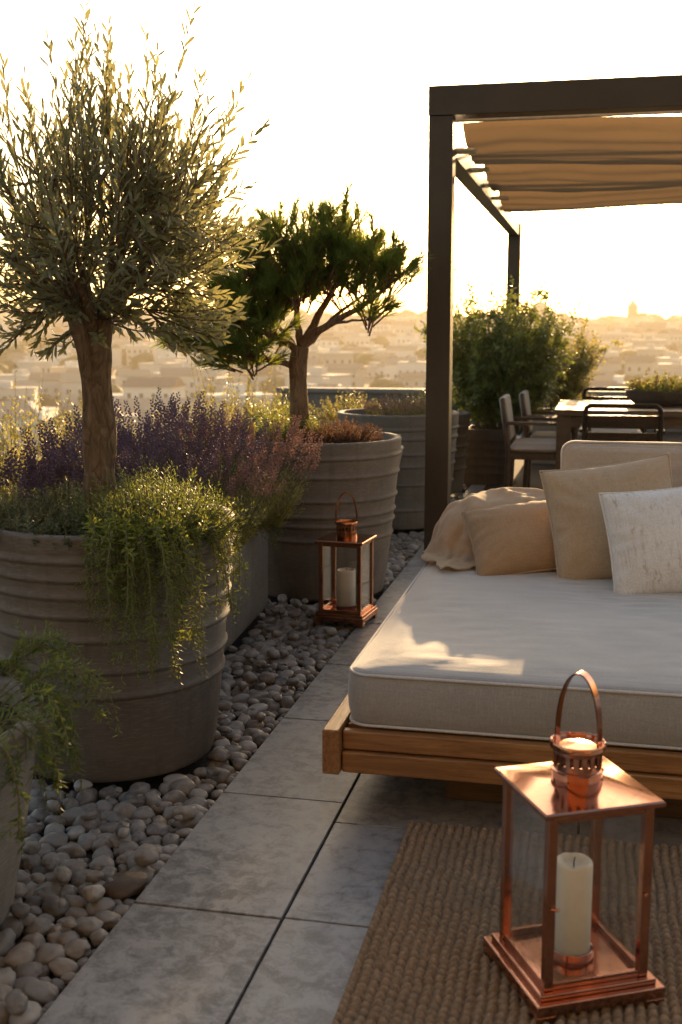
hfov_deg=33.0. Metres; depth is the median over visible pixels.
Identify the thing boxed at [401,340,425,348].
city house
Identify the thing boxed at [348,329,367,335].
city house
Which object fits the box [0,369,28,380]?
city house
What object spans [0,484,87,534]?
rosemary bush
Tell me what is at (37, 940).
river pebble
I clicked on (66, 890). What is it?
river pebble
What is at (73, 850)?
river pebble
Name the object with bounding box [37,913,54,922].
river pebble
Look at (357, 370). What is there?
city house
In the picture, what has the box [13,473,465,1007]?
gravel ground
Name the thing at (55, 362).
city house
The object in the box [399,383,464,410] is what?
dense shrub
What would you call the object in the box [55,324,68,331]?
city house
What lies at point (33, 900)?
river pebble
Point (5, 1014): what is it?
river pebble
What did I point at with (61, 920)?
river pebble
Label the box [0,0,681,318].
sky
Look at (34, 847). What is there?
river pebble
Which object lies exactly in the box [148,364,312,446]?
wild shrub
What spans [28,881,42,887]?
river pebble
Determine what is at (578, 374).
airy shrub
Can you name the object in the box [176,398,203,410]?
city house
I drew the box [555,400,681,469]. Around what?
dining table
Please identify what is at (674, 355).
city house
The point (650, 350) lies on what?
city house
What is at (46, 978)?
river pebble
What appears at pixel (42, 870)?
river pebble
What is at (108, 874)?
river pebble
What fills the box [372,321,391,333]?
city house
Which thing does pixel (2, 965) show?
river pebble
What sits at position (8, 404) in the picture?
city house
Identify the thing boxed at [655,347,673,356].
city house
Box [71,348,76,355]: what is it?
city house
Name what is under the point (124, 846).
river pebble
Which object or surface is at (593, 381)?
city house
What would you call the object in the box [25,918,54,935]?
river pebble
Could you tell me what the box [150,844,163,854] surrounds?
river pebble
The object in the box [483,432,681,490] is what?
floor
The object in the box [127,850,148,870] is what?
river pebble
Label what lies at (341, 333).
city house
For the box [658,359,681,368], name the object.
city house
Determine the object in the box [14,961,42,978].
river pebble
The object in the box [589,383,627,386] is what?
city house
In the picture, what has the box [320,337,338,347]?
city house
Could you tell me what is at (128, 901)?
river pebble
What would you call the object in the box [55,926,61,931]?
river pebble
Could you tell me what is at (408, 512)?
ribbed planter
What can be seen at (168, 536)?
trailing rosemary
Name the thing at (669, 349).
city house
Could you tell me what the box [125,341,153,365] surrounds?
city house
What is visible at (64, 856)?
river pebble
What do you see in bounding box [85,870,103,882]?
river pebble
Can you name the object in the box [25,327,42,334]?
city house
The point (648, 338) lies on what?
city house
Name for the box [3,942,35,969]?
river pebble
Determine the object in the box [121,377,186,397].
city house
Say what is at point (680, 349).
city house
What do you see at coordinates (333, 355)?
city house
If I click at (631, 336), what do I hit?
city house
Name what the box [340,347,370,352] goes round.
city house
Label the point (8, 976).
river pebble
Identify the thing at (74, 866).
river pebble
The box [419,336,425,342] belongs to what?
city house
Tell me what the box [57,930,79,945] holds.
river pebble
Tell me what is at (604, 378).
city house
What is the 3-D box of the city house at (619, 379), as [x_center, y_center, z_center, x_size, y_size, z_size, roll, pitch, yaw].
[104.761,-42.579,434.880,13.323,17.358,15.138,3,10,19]
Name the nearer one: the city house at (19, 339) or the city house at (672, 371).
the city house at (672, 371)
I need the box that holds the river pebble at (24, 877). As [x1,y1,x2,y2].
[17,869,31,884]
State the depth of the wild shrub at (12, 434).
7.31 m
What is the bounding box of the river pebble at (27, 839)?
[23,837,38,846]
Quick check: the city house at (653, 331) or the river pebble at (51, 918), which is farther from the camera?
the city house at (653, 331)
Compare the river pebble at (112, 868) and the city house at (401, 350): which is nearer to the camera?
the river pebble at (112, 868)
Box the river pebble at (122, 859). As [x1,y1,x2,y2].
[115,852,130,866]
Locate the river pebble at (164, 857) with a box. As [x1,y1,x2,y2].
[158,853,170,862]
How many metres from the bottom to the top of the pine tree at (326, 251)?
1.322 m
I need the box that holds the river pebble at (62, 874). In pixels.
[54,866,71,883]
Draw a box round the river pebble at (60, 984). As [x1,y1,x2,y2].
[49,978,65,991]
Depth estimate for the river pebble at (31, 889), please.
2.72 m
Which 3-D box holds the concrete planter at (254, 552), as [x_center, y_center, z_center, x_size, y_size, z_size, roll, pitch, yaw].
[-0.779,0.320,4.783,0.650,0.475,1.560,1,9,9]
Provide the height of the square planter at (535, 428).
0.520 m
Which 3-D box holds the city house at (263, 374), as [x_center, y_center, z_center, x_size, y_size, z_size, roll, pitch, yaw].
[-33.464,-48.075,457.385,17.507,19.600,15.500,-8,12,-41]
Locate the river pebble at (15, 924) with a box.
[0,916,23,939]
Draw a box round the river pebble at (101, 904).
[86,897,114,916]
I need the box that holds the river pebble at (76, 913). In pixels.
[65,907,88,919]
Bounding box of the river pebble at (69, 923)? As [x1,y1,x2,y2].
[61,919,76,927]
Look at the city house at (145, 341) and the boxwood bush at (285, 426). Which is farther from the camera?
the city house at (145, 341)
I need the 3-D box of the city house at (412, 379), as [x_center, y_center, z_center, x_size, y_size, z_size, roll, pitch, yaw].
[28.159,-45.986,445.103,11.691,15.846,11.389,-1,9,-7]
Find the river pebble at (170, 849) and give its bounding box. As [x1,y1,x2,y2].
[162,844,178,855]
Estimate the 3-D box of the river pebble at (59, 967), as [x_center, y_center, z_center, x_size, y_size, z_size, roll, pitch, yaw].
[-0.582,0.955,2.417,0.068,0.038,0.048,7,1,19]
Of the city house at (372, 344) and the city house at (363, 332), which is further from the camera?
the city house at (363, 332)
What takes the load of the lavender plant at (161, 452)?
on the concrete planter at (254, 552)
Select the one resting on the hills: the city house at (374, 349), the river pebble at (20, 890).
the city house at (374, 349)
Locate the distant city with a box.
[0,308,681,337]
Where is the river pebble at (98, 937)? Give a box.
[90,929,108,946]
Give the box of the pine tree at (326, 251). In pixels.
[148,180,433,428]
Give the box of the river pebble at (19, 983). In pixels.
[13,976,38,989]
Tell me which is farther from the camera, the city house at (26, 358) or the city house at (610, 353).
the city house at (610, 353)
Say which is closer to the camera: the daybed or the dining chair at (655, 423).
the daybed
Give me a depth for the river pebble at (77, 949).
2.47 m
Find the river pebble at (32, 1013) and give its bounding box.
[9,1001,42,1023]
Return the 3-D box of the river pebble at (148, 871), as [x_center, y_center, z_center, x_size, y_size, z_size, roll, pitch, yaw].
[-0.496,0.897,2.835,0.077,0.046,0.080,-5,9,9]
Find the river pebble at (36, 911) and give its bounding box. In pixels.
[29,906,42,916]
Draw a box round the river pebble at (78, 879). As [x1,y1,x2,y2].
[71,869,92,887]
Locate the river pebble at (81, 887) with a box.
[77,880,104,902]
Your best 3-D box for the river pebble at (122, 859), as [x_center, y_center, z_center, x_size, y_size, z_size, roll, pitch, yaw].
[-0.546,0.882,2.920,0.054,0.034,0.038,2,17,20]
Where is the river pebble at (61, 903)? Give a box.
[57,899,65,907]
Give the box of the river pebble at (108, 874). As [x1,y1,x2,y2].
[101,870,114,881]
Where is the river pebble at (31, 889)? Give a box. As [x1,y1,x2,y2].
[22,884,36,901]
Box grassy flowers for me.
[361,391,425,415]
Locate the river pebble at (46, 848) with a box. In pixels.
[36,843,55,859]
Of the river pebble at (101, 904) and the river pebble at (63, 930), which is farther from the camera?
the river pebble at (101, 904)
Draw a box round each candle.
[337,567,355,606]
[554,853,592,955]
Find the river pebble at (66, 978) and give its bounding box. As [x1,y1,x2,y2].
[61,972,75,983]
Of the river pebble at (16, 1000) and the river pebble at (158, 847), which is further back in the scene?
the river pebble at (158, 847)
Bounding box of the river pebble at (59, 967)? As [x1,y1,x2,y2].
[48,957,77,977]
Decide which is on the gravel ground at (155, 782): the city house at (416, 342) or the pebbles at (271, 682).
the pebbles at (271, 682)
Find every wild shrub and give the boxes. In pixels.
[0,366,81,502]
[28,410,190,495]
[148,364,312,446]
[168,375,335,487]
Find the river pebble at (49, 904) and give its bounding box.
[41,895,68,919]
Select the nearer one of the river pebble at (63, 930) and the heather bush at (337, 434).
the river pebble at (63, 930)
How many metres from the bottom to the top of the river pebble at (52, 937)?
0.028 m
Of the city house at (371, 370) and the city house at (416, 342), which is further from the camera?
the city house at (416, 342)
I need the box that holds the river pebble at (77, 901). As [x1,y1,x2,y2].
[65,895,87,908]
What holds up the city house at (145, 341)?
on the hills
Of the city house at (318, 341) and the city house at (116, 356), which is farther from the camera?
the city house at (318, 341)
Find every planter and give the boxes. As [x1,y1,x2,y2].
[0,500,234,782]
[0,675,41,924]
[224,510,267,651]
[230,416,337,455]
[240,430,401,600]
[337,408,458,529]
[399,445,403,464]
[451,410,470,493]
[463,425,510,484]
[532,408,579,463]
[625,388,681,405]
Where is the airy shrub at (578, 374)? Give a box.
[521,301,623,410]
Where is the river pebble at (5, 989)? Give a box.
[0,984,12,1000]
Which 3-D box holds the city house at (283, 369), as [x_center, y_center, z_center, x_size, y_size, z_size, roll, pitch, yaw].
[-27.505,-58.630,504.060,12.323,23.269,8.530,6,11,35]
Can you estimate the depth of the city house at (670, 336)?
769.39 m
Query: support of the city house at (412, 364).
on the hills
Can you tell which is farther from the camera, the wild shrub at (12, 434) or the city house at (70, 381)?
the city house at (70, 381)
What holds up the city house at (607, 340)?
on the hills
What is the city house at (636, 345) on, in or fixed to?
on the hills
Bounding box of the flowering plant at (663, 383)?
[624,369,681,390]
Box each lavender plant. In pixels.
[0,445,63,527]
[4,433,145,516]
[18,404,183,499]
[47,419,220,500]
[73,387,237,494]
[121,391,265,519]
[133,394,268,497]
[158,442,285,551]
[178,412,322,533]
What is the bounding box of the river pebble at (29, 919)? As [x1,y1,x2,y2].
[21,913,36,927]
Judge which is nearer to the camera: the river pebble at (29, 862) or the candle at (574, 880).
the candle at (574, 880)
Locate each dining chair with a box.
[499,394,577,486]
[519,390,590,487]
[579,403,665,441]
[582,387,646,432]
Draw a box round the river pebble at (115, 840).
[108,833,131,847]
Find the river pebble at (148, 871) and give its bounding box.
[129,865,155,885]
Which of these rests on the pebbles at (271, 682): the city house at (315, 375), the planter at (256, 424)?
the planter at (256, 424)
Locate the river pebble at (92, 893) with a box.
[82,884,104,902]
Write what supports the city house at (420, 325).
on the hills
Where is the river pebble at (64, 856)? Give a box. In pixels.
[54,853,69,864]
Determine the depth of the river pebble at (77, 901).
2.68 m
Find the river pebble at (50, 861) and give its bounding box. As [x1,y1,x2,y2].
[41,854,59,869]
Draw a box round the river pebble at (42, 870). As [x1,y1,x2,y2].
[39,864,58,874]
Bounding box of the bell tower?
[627,300,637,316]
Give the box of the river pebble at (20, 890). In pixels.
[14,882,26,897]
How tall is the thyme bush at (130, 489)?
0.265 m
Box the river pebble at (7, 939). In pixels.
[0,928,15,956]
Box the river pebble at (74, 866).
[59,859,87,880]
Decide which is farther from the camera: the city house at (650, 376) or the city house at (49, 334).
the city house at (49, 334)
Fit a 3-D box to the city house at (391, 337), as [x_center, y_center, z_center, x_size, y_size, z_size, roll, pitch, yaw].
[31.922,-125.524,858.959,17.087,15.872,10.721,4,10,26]
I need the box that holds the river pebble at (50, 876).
[44,872,67,886]
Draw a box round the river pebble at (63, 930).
[47,923,71,934]
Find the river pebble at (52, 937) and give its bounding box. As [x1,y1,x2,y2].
[47,931,61,942]
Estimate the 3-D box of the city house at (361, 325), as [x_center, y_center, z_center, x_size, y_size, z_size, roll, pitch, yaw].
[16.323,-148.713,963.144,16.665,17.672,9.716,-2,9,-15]
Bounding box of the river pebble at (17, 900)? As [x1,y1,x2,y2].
[10,898,22,911]
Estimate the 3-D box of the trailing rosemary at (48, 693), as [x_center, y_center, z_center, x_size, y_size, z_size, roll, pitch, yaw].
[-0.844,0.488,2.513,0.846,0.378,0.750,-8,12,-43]
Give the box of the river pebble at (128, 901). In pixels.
[122,898,134,906]
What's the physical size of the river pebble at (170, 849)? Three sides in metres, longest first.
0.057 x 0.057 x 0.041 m
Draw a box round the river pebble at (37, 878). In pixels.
[31,873,44,883]
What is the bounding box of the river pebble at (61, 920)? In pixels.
[57,916,75,929]
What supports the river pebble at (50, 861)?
on the river pebble at (42, 870)
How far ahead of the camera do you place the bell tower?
1427.99 m
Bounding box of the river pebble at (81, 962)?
[77,957,87,969]
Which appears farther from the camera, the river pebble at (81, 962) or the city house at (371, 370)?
the city house at (371, 370)
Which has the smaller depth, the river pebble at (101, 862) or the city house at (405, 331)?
the river pebble at (101, 862)
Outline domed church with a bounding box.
[524,296,549,316]
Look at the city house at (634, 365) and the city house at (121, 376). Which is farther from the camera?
the city house at (634, 365)
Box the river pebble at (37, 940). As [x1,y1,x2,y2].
[20,932,45,951]
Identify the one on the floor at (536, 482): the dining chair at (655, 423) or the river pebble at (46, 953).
the dining chair at (655, 423)
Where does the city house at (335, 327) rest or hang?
on the hills
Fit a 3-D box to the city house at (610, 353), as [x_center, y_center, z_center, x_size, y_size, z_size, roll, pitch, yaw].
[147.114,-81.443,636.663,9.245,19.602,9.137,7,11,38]
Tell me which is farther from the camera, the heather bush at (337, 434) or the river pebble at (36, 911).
the heather bush at (337, 434)
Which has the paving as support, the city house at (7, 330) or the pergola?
the pergola
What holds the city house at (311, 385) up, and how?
on the hills
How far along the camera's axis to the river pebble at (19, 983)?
2.35 m
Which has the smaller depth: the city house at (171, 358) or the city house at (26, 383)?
the city house at (26, 383)
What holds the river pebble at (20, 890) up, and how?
on the river pebble at (17, 900)
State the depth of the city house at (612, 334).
837.68 m
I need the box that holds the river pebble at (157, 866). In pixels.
[149,860,164,874]
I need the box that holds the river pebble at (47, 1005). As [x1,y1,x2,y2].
[44,1001,53,1008]
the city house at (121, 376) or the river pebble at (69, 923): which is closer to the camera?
the river pebble at (69, 923)
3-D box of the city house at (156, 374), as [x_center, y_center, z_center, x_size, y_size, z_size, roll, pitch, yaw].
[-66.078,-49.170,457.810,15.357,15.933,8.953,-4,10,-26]
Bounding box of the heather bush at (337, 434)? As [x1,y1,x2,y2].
[294,415,384,443]
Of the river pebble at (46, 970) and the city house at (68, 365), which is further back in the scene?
the city house at (68, 365)
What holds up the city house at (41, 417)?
on the hills
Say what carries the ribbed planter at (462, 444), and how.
on the gravel ground at (155, 782)
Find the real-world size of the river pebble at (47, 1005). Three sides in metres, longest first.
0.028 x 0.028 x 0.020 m
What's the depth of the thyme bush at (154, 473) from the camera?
3.75 m
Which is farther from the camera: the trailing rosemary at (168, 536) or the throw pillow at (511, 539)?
the throw pillow at (511, 539)
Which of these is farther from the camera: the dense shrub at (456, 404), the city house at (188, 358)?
the city house at (188, 358)
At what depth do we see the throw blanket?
4.42 m
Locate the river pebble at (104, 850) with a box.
[92,846,113,860]
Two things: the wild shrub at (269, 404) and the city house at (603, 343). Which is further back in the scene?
the city house at (603, 343)
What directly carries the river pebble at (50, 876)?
on the gravel ground at (155, 782)
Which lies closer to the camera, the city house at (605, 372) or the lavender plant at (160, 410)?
the lavender plant at (160, 410)
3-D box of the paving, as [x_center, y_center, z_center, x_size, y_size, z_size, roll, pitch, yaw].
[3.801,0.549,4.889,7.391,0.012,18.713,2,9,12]
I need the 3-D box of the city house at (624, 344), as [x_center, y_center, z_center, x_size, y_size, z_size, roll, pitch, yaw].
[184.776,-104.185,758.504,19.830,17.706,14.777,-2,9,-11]
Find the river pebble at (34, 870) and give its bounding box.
[30,865,41,873]
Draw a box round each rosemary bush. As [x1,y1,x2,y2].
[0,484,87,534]
[25,507,103,549]
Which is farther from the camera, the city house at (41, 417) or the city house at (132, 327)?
the city house at (132, 327)
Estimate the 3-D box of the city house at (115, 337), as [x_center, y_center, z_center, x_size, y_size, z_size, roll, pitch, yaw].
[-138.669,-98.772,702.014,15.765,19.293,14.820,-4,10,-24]
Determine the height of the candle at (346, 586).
0.181 m
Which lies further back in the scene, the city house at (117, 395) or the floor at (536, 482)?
the city house at (117, 395)
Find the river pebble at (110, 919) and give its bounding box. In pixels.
[95,910,121,929]
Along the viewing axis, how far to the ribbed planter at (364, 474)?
5.51 m
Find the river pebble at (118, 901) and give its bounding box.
[114,899,122,905]
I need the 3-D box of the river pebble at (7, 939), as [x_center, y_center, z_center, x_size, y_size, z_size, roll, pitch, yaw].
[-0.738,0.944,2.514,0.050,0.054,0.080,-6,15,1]
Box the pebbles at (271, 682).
[24,484,470,856]
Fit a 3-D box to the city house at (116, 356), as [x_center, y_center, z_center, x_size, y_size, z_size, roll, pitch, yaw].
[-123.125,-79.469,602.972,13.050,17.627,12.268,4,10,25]
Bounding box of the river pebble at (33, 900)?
[24,895,41,906]
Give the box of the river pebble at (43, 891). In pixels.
[33,881,61,902]
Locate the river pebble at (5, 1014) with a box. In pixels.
[0,1001,10,1023]
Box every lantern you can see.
[314,492,377,627]
[483,670,665,1023]
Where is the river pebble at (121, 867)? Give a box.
[117,864,127,871]
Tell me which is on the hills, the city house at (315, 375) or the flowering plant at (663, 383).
the city house at (315, 375)
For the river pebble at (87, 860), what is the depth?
2.92 m
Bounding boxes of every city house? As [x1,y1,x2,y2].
[0,326,16,344]
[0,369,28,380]
[0,381,37,406]
[0,400,39,448]
[6,353,51,368]
[12,380,40,406]
[17,335,22,343]
[18,354,50,372]
[24,351,46,360]
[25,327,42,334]
[27,401,59,417]
[28,367,39,373]
[28,372,72,402]
[36,411,49,422]
[41,333,65,337]
[42,346,71,366]
[50,320,63,327]
[51,361,78,372]
[52,338,75,349]
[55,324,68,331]
[60,373,81,406]
[65,369,115,377]
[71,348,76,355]
[80,407,137,427]
[111,343,121,366]
[112,334,128,342]
[112,393,122,403]
[115,326,130,340]
[115,341,134,347]
[115,369,151,388]
[116,397,178,412]
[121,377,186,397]
[125,323,137,330]
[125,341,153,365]
[125,409,210,431]
[138,326,158,340]
[138,339,155,344]
[138,357,182,376]
[150,341,156,356]
[152,372,160,376]
[156,342,182,356]
[160,367,197,397]
[164,352,185,361]
[174,355,200,367]
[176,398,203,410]
[183,361,215,388]
[195,353,228,374]
[203,384,273,421]
[215,377,259,392]
[219,404,278,429]
[229,366,283,381]
[261,351,288,376]
[282,344,296,355]
[284,367,352,386]
[301,325,308,330]
[307,358,324,372]
[307,383,317,386]
[308,345,328,357]
[315,333,333,347]
[317,347,353,364]
[318,384,338,386]
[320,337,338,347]
[322,378,341,386]
[323,363,365,387]
[330,327,352,343]
[333,320,350,330]
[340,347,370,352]
[344,325,360,330]
[344,332,369,346]
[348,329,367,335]
[357,323,370,333]
[360,342,382,348]
[364,362,380,377]
[365,352,397,363]
[370,346,385,352]
[371,333,395,344]
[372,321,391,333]
[378,362,384,373]
[381,326,393,332]
[383,357,425,379]
[385,345,419,356]
[392,321,414,332]
[395,330,420,340]
[396,332,422,344]
[396,356,425,380]
[397,372,425,387]
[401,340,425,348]
[418,317,426,329]
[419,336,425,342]
[567,328,582,337]
[586,380,616,384]
[587,375,618,380]
[589,339,608,347]
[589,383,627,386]
[590,371,617,374]
[592,357,622,370]
[597,343,629,352]
[598,347,618,356]
[602,331,625,339]
[602,338,622,342]
[607,329,629,340]
[614,376,631,382]
[617,340,631,349]
[624,356,655,375]
[629,332,641,340]
[632,335,666,349]
[633,329,645,334]
[633,342,659,350]
[633,375,681,387]
[637,344,665,370]
[643,327,663,338]
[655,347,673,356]
[655,369,681,374]
[656,352,681,368]
[657,329,681,345]
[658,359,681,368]
[663,347,676,351]
[678,344,681,356]
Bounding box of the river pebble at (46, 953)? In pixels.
[34,943,65,971]
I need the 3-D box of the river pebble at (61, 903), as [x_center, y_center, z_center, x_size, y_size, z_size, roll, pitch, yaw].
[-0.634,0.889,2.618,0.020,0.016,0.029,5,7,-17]
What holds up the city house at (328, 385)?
on the hills
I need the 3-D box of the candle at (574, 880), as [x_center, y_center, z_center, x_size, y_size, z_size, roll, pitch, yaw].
[0.460,0.780,2.291,0.074,0.201,0.074,-2,9,-15]
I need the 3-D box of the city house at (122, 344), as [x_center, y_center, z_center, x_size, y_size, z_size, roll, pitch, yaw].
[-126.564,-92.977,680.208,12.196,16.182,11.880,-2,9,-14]
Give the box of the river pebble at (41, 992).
[22,980,58,1005]
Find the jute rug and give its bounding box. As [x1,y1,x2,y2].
[332,820,681,1023]
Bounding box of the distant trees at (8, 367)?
[0,305,681,495]
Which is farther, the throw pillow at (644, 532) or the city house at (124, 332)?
the city house at (124, 332)
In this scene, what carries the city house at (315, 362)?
on the hills
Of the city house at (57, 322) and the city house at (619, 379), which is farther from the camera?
the city house at (57, 322)
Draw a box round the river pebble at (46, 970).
[41,965,49,976]
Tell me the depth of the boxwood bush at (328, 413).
8.82 m
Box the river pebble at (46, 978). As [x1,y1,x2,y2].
[37,976,51,981]
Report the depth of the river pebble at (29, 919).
2.60 m
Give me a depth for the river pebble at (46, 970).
2.40 m
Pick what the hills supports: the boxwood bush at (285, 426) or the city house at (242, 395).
the city house at (242, 395)
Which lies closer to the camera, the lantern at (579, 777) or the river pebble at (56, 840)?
the lantern at (579, 777)
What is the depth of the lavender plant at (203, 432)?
4.62 m
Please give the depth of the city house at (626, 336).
856.85 m
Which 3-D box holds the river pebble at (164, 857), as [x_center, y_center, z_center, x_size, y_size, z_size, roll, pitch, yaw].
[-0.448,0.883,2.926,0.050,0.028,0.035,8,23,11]
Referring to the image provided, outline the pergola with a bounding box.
[424,74,681,550]
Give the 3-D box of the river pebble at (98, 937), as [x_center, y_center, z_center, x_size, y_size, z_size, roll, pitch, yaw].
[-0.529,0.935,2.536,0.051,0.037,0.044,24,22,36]
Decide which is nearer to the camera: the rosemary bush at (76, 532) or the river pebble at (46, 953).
the river pebble at (46, 953)
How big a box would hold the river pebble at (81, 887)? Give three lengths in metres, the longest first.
0.075 x 0.074 x 0.054 m
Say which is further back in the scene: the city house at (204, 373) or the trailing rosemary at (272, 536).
the city house at (204, 373)
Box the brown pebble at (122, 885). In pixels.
[103,871,147,900]
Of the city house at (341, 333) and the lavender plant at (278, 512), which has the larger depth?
the city house at (341, 333)
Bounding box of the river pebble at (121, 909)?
[112,904,129,916]
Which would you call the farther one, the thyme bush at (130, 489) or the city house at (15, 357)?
the city house at (15, 357)
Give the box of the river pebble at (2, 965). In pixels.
[0,957,8,967]
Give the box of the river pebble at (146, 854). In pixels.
[134,843,158,866]
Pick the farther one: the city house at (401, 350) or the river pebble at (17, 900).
the city house at (401, 350)
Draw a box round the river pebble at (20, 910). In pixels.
[10,902,29,918]
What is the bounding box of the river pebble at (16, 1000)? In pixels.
[4,988,27,1014]
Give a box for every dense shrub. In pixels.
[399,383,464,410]
[414,267,585,436]
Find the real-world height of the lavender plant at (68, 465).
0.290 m
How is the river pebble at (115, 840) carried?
on the gravel ground at (155, 782)
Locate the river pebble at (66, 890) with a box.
[59,885,77,897]
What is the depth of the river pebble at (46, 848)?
2.94 m
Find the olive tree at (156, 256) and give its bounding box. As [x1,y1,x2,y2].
[0,0,281,515]
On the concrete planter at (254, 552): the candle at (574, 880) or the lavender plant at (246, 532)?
the lavender plant at (246, 532)
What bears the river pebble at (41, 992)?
on the gravel ground at (155, 782)
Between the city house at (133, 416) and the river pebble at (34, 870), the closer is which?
the river pebble at (34, 870)
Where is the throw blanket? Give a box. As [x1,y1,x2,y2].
[421,487,545,569]
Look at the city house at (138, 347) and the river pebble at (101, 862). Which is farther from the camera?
the city house at (138, 347)
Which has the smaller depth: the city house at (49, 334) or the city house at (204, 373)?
the city house at (204, 373)
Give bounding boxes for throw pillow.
[461,500,555,575]
[539,453,672,579]
[598,487,681,593]
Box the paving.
[36,434,681,1023]
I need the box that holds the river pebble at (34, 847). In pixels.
[23,841,40,854]
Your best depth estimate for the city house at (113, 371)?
480.98 m
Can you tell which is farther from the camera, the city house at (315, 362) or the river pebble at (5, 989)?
the city house at (315, 362)
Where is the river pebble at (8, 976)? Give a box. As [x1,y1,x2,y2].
[0,967,15,988]
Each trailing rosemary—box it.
[0,619,121,856]
[55,480,266,688]
[251,503,286,550]
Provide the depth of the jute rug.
2.52 m
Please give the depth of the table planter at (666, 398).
8.49 m
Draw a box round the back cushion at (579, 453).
[560,440,681,487]
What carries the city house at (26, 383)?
on the hills
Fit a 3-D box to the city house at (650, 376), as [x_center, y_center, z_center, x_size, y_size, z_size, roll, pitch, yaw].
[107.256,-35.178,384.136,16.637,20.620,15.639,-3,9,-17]
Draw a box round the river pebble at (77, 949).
[63,939,91,960]
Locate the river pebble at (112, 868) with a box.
[102,866,116,872]
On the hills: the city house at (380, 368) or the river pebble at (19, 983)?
the city house at (380, 368)
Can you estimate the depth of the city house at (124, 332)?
816.58 m
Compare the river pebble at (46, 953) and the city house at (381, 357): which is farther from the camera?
the city house at (381, 357)
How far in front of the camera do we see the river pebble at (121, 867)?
2.88 m
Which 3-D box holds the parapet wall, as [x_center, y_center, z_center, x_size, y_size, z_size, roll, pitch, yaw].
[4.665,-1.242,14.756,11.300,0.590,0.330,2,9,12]
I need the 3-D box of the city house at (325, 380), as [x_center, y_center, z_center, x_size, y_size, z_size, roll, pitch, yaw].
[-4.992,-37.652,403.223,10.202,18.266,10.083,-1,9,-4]
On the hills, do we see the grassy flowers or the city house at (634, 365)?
the city house at (634, 365)
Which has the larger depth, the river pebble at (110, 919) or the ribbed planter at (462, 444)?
the ribbed planter at (462, 444)
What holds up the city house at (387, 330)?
on the hills
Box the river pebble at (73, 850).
[56,842,85,858]
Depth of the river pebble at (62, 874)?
2.74 m
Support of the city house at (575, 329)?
on the hills
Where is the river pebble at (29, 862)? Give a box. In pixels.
[19,854,40,870]
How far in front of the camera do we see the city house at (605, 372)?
473.19 m
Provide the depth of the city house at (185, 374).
395.04 m
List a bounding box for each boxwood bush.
[236,404,328,442]
[242,390,313,420]
[309,387,378,421]
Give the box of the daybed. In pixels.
[322,562,681,818]
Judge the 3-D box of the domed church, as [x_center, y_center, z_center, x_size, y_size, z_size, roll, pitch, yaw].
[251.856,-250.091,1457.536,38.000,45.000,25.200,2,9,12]
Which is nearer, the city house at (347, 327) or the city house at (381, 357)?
the city house at (381, 357)
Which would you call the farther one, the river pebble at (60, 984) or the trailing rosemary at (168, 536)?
the trailing rosemary at (168, 536)
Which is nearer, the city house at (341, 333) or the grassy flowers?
the grassy flowers
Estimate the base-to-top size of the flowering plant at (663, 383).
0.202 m
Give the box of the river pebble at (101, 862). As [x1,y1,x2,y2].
[89,855,114,870]
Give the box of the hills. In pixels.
[22,336,396,413]
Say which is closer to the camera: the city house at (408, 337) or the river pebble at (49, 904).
the river pebble at (49, 904)
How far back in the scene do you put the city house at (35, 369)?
468.39 m
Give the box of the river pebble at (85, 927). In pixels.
[73,916,103,937]
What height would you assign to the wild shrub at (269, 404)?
1.052 m
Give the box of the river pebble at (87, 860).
[83,858,89,863]
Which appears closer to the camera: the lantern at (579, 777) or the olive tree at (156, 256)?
the lantern at (579, 777)
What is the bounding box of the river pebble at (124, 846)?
[118,840,138,854]
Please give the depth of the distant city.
1153.50 m
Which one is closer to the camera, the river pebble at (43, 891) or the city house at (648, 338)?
the river pebble at (43, 891)
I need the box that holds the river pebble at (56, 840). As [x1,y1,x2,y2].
[39,831,67,849]
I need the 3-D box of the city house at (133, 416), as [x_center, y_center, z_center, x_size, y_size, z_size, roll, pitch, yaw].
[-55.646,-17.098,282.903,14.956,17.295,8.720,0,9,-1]
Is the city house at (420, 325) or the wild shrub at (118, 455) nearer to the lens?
the wild shrub at (118, 455)
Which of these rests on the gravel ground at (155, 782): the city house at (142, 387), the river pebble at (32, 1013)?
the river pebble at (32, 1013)
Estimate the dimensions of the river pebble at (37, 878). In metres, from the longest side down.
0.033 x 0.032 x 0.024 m
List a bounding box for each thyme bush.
[53,455,229,534]
[78,466,198,505]
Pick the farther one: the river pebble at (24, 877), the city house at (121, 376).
the city house at (121, 376)
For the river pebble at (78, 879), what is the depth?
2.79 m
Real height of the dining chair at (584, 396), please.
0.823 m
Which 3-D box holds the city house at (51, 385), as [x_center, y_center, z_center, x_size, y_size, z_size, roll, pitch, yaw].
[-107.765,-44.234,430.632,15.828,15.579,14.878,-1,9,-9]
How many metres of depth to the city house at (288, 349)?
609.30 m
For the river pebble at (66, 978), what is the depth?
2.38 m
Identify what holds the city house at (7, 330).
on the hills
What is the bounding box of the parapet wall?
[276,387,681,431]
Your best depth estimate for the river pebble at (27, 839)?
3.00 m
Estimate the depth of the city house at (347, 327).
923.00 m
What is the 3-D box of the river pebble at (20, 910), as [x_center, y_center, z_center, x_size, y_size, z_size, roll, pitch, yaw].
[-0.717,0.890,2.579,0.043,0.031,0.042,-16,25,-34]

